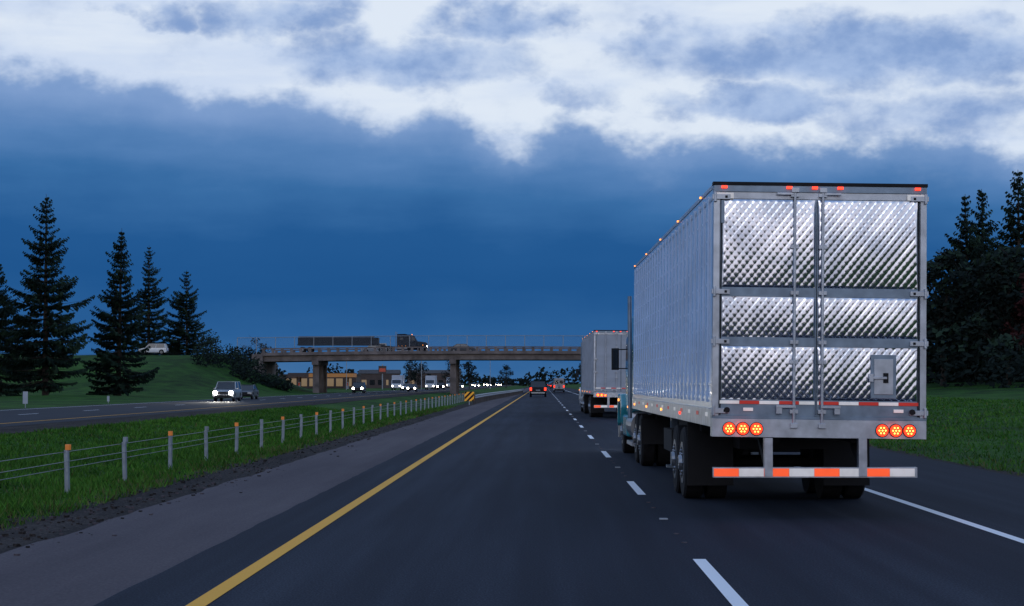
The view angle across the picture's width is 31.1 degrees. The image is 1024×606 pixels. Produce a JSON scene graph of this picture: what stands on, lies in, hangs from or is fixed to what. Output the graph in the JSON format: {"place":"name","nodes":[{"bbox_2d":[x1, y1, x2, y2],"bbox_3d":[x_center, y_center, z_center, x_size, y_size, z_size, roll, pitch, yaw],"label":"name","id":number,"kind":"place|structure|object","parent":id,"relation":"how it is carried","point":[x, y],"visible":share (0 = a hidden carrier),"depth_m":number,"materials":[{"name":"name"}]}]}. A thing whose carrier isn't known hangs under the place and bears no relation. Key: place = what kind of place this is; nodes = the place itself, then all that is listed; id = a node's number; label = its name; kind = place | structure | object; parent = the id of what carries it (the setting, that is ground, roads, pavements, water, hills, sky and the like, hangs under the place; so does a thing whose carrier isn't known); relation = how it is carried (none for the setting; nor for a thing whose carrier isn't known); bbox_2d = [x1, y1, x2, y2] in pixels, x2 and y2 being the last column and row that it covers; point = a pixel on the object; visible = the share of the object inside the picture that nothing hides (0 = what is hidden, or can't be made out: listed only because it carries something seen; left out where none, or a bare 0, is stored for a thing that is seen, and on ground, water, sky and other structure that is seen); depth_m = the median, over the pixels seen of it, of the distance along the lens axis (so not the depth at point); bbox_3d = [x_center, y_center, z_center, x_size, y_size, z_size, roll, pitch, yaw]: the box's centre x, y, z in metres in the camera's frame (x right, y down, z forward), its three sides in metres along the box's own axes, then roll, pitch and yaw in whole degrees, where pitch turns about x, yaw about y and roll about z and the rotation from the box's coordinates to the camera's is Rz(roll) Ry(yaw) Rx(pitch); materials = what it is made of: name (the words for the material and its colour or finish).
{"place":"outdoors","nodes":[
{"label":"outdoors","id":0,"kind":"place"},
{"bbox_2d":[68,354,251,354],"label":"overpass road","id":1,"kind":"structure","parent":0,"point":[191,354],"depth_m":310.52,"materials":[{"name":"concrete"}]},
{"bbox_2d":[139,344,168,353],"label":"van","id":2,"kind":"object","parent":1,"relation":"on","point":[160,348],"visible":0.75,"depth_m":308.60,"materials":[{"name":"white paint"}]},
{"bbox_2d":[0,404,456,530],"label":"median grass","id":3,"kind":"structure","parent":0,"point":[11,506],"depth_m":51.13,"materials":[{"name":"green plant"}]},
{"bbox_2d":[0,385,510,426],"bbox_3d":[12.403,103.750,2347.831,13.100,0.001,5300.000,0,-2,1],"label":"opposing road","id":4,"kind":"structure","parent":0,"point":[9,417],"depth_m":123.64,"materials":[{"name":"grey asphalt"}]},
{"bbox_2d":[213,382,241,400],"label":"suv","id":5,"kind":"object","parent":4,"relation":"on","point":[232,390],"visible":0.99,"depth_m":165.14,"materials":[{"name":"silver metal"}]},
{"bbox_2d":[236,385,258,398],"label":"suv","id":6,"kind":"object","parent":4,"relation":"on","point":[252,391],"visible":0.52,"depth_m":185.24,"materials":[{"name":"grey paint"}]},
{"bbox_2d":[352,382,365,392],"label":"suv","id":7,"kind":"object","parent":4,"relation":"on","point":[358,386],"visible":0.98,"depth_m":298.98,"materials":[{"name":"grey paint"}]},
{"bbox_2d":[391,375,404,389],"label":"box truck","id":8,"kind":"object","parent":4,"relation":"on","point":[398,381],"visible":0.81,"depth_m":415.12,"materials":[{"name":"paint"}]},
{"bbox_2d":[402,384,410,390],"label":"sedan","id":9,"kind":"object","parent":4,"relation":"on","point":[404,386],"visible":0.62,"depth_m":398.49,"materials":[{"name":"white paint"}]},
{"bbox_2d":[406,384,417,391],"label":"sedan","id":10,"kind":"object","parent":4,"relation":"on","point":[412,387],"visible":1,"depth_m":350.82,"materials":[{"name":"grey paint"}]},
{"bbox_2d":[425,376,436,389],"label":"box truck","id":11,"kind":"object","parent":4,"relation":"on","point":[430,381],"visible":1,"depth_m":440.30,"materials":[{"name":"paint"}]},
{"bbox_2d":[437,382,444,389],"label":"suv","id":12,"kind":"object","parent":4,"relation":"on","point":[440,384],"visible":0.99,"depth_m":453.87,"materials":[{"name":"black paint"}]},
{"bbox_2d":[446,377,449,387],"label":"box truck","id":13,"kind":"object","parent":4,"relation":"on","point":[448,383],"visible":0.46,"depth_m":583.96,"materials":[{"name":"paint"}]},
{"bbox_2d":[0,385,515,433],"bbox_3d":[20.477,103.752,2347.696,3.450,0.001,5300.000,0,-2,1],"label":"opposing shoulder","id":14,"kind":"object","parent":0,"point":[21,428],"visible":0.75,"depth_m":90.92,"materials":[{"name":"asphalt paving"}]},
{"bbox_2d":[0,387,527,553],"bbox_3d":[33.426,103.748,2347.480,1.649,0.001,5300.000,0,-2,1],"label":"dirt verge","id":15,"kind":"structure","parent":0,"point":[69,528],"depth_m":27.20,"materials":[{"name":"brown soil"}]},
{"bbox_2d":[0,417,429,555],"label":"gravel stones","id":16,"kind":"object","parent":15,"relation":"on","point":[21,531],"visible":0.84,"depth_m":25.22,"materials":[{"name":"grey gravel"}]},
{"bbox_2d":[465,392,473,404],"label":"striped marker sign","id":17,"kind":"object","parent":15,"relation":"on","point":[469,396],"visible":0.84,"depth_m":138.88,"materials":[{"name":"metal"}]},
{"bbox_2d":[0,387,529,605],"bbox_3d":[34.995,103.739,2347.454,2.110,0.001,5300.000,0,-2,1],"label":"road shoulder","id":18,"kind":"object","parent":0,"point":[99,563],"visible":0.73,"depth_m":20.93},
{"bbox_2d":[0,354,1023,527],"bbox_3d":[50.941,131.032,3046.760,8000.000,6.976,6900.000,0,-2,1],"label":"ground","id":19,"kind":"structure","parent":0,"point":[180,378],"depth_m":171.88,"materials":[{"name":"green plant"}]},
{"bbox_2d":[0,264,38,395],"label":"fir tree","id":20,"kind":"object","parent":19,"relation":"on","point":[4,323],"visible":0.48,"depth_m":216.99,"materials":[{"name":"green plant"}]},
{"bbox_2d":[23,392,27,407],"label":"road marker sign","id":21,"kind":"object","parent":19,"relation":"on","point":[25,398],"visible":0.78,"depth_m":124.36,"materials":[{"name":"metal"}]},
{"bbox_2d":[0,197,95,394],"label":"fir tree","id":22,"kind":"object","parent":19,"relation":"on","point":[60,325],"visible":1,"depth_m":210.37,"materials":[{"name":"green plant"}]},
{"bbox_2d":[80,232,159,395],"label":"fir tree","id":23,"kind":"object","parent":19,"relation":"on","point":[118,334],"visible":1,"depth_m":222.18,"materials":[{"name":"green plant"}]},
{"bbox_2d":[128,247,174,354],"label":"fir tree","id":24,"kind":"object","parent":19,"relation":"on","point":[152,337],"visible":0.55,"depth_m":343.04,"materials":[{"name":"green plant"}]},
{"bbox_2d":[38,351,286,377],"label":"background trees","id":25,"kind":"object","parent":19,"relation":"on","point":[280,373],"depth_m":416.06,"materials":[{"name":"green plant"}]},
{"bbox_2d":[153,271,218,353],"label":"fir tree","id":26,"kind":"object","parent":19,"relation":"on","point":[179,330],"visible":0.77,"depth_m":337.35,"materials":[{"name":"green plant"}]},
{"bbox_2d":[0,393,464,493],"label":"cable barrier","id":27,"kind":"object","parent":19,"relation":"on","point":[67,467],"visible":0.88,"depth_m":40.99,"materials":[{"name":"metal"}]},
{"bbox_2d":[229,344,250,360],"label":"bare tree","id":28,"kind":"object","parent":19,"relation":"on","point":[243,350],"visible":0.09,"depth_m":380.90,"materials":[{"name":"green plant"}]},
{"bbox_2d":[190,330,293,391],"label":"roadside shrubs","id":29,"kind":"object","parent":19,"relation":"on","point":[241,368],"visible":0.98,"depth_m":290.23,"materials":[{"name":"green plant"}]},
{"bbox_2d":[242,338,274,363],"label":"bare tree","id":30,"kind":"object","parent":19,"relation":"on","point":[254,350],"visible":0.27,"depth_m":372.75,"materials":[{"name":"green plant"}]},
{"bbox_2d":[278,373,360,388],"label":"gas station","id":31,"kind":"object","parent":19,"relation":"on","point":[334,380],"visible":0.54,"depth_m":473.30,"materials":[{"name":"paint"}]},
{"bbox_2d":[358,370,400,387],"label":"warehouse building","id":32,"kind":"structure","parent":19,"relation":"on","point":[371,378],"depth_m":560.28,"materials":[{"name":"concrete"}]},
{"bbox_2d":[378,364,385,388],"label":"pylon sign","id":33,"kind":"object","parent":19,"relation":"on","point":[382,369],"visible":1,"depth_m":470.10,"materials":[{"name":"metal"}]},
{"bbox_2d":[237,335,582,393],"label":"overpass bridge","id":34,"kind":"structure","parent":19,"relation":"on","point":[319,359],"depth_m":306.62,"materials":[{"name":"concrete"}]},
{"bbox_2d":[297,336,384,351],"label":"flatbed trailer","id":35,"kind":"object","parent":34,"relation":"on","point":[357,340],"visible":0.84,"depth_m":308.55,"materials":[{"name":"black metal"}]},
{"bbox_2d":[360,343,386,350],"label":"suv","id":36,"kind":"object","parent":34,"relation":"on","point":[369,349],"visible":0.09,"depth_m":316.49,"materials":[{"name":"silver metal"}]},
{"bbox_2d":[376,332,428,350],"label":"semi truck tractor","id":37,"kind":"object","parent":34,"relation":"on","point":[412,344],"visible":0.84,"depth_m":308.38,"materials":[{"name":"black metal"}]},
{"bbox_2d":[451,344,475,350],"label":"sedan","id":38,"kind":"object","parent":34,"relation":"on","point":[463,349],"visible":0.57,"depth_m":311.25,"materials":[{"name":"grey paint"}]},
{"bbox_2d":[403,361,419,383],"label":"bare tree","id":39,"kind":"object","parent":19,"relation":"on","point":[406,370],"visible":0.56,"depth_m":600.35,"materials":[{"name":"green plant"}]},
{"bbox_2d":[408,362,430,388],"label":"bare tree","id":40,"kind":"object","parent":19,"relation":"on","point":[418,369],"visible":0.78,"depth_m":519.67,"materials":[{"name":"green plant"}]},
{"bbox_2d":[278,363,580,385],"bbox_3d":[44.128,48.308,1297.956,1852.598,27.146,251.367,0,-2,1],"label":"distant trees","id":41,"kind":"object","parent":19,"relation":"on","point":[492,380],"visible":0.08,"depth_m":1290.25,"materials":[{"name":"green plant"}]},
{"bbox_2d":[407,370,460,387],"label":"warehouse building","id":42,"kind":"structure","parent":19,"relation":"on","point":[438,373],"depth_m":640.08,"materials":[{"name":"concrete"}]},
{"bbox_2d":[441,361,464,381],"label":"bare tree","id":43,"kind":"object","parent":19,"relation":"on","point":[444,376],"visible":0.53,"depth_m":560.04,"materials":[{"name":"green plant"}]},
{"bbox_2d":[461,361,478,388],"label":"bare tree","id":44,"kind":"object","parent":19,"relation":"on","point":[469,371],"visible":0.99,"depth_m":499.57,"materials":[{"name":"green plant"}]},
{"bbox_2d":[473,389,522,404],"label":"guardrail","id":45,"kind":"object","parent":19,"relation":"on","point":[480,398],"visible":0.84,"depth_m":183.06,"materials":[{"name":"metal"}]},
{"bbox_2d":[497,365,512,387],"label":"bare tree","id":46,"kind":"object","parent":19,"relation":"on","point":[509,373],"visible":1,"depth_m":699.40,"materials":[{"name":"green plant"}]},
{"bbox_2d":[575,363,580,382],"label":"bare tree","id":47,"kind":"object","parent":19,"relation":"on","point":[579,374],"visible":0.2,"depth_m":638.92,"materials":[{"name":"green plant"}]},
{"bbox_2d":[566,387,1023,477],"bbox_3d":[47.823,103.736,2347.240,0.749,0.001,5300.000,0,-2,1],"label":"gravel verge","id":48,"kind":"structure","parent":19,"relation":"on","point":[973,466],"depth_m":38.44,"materials":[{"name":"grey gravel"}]},
{"bbox_2d":[869,396,1023,475],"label":"verge grass","id":49,"kind":"structure","parent":19,"relation":"on","point":[970,433],"depth_m":56.39,"materials":[{"name":"green plant"}]},
{"bbox_2d":[926,248,983,385],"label":"broadleaf tree","id":50,"kind":"object","parent":19,"relation":"on","point":[944,313],"visible":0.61,"depth_m":141.30,"materials":[{"name":"green plant"}]},
{"bbox_2d":[926,195,1004,382],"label":"fir tree","id":51,"kind":"object","parent":19,"relation":"on","point":[970,250],"visible":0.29,"depth_m":157.05,"materials":[{"name":"green plant"}]},
{"bbox_2d":[926,327,1023,387],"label":"undergrowth","id":52,"kind":"object","parent":19,"relation":"on","point":[990,363],"visible":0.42,"depth_m":135.83,"materials":[{"name":"green plant"}]},
{"bbox_2d":[962,189,1013,377],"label":"fir tree","id":53,"kind":"object","parent":19,"relation":"on","point":[981,219],"visible":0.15,"depth_m":165.39,"materials":[{"name":"green plant"}]},
{"bbox_2d":[957,246,1023,384],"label":"broadleaf tree","id":54,"kind":"object","parent":19,"relation":"on","point":[1001,272],"visible":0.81,"depth_m":136.53,"materials":[{"name":"green plant"}]},
{"bbox_2d":[966,171,1023,381],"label":"fir tree","id":55,"kind":"object","parent":19,"relation":"on","point":[1016,236],"visible":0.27,"depth_m":150.66,"materials":[{"name":"green plant"}]},
{"bbox_2d":[999,272,1023,350],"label":"russet tree","id":56,"kind":"object","parent":19,"relation":"on","point":[1017,328],"visible":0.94,"depth_m":134.66,"materials":[{"name":"green plant"}]},
{"bbox_2d":[0,0,1023,382],"label":"sky","id":57,"kind":"structure","parent":0,"point":[377,168],"materials":[{"name":"blue"}]},
{"bbox_2d":[94,385,1023,605],"bbox_3d":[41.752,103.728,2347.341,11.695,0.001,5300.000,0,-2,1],"label":"highway road","id":58,"kind":"structure","parent":0,"point":[528,500],"depth_m":19.64,"materials":[{"name":"grey asphalt"}]},
{"bbox_2d":[0,386,1023,605],"bbox_3d":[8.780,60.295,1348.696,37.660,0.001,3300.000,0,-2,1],"label":"road markings","id":59,"kind":"object","parent":58,"relation":"on","point":[727,590],"visible":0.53,"depth_m":19.57,"materials":[{"name":"yellow paint"}]},
{"bbox_2d":[529,381,547,396],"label":"pickup truck","id":60,"kind":"object","parent":58,"relation":"on","point":[537,387],"visible":1,"depth_m":215.24,"materials":[{"name":"black paint"}]},
{"bbox_2d":[553,378,564,391],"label":"cargo van","id":61,"kind":"object","parent":58,"relation":"on","point":[559,384],"visible":0.95,"depth_m":326.88,"materials":[{"name":"white paint"}]},
{"bbox_2d":[576,342,617,413],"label":"semi truck tractor","id":62,"kind":"object","parent":58,"relation":"on","point":[584,399],"visible":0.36,"depth_m":101.65,"materials":[{"name":"metal"}]},
{"bbox_2d":[582,330,627,416],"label":"semi trailer","id":63,"kind":"object","parent":58,"relation":"on","point":[603,383],"visible":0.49,"depth_m":84.91,"materials":[{"name":"paint"}]},
{"bbox_2d":[554,396,686,542],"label":"road reflector studs","id":64,"kind":"object","parent":58,"relation":"on","point":[619,467],"visible":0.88,"depth_m":25.35,"materials":[{"name":"white plastic"}]},
{"bbox_2d":[611,296,760,465],"bbox_3d":[3.788,1.648,40.197,2.990,3.500,8.780,0,-2,0],"label":"semi truck tractor","id":65,"kind":"object","parent":58,"relation":"on","point":[640,433],"visible":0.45,"depth_m":39.09,"materials":[{"name":"teal metal"}]},
{"bbox_2d":[632,181,928,497],"bbox_3d":[3.764,0.929,30.589,2.702,4.102,16.721,0,-2,0],"label":"semi trailer","id":66,"kind":"object","parent":58,"relation":"on","point":[770,318],"visible":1,"depth_m":22.35,"materials":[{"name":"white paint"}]}
]}

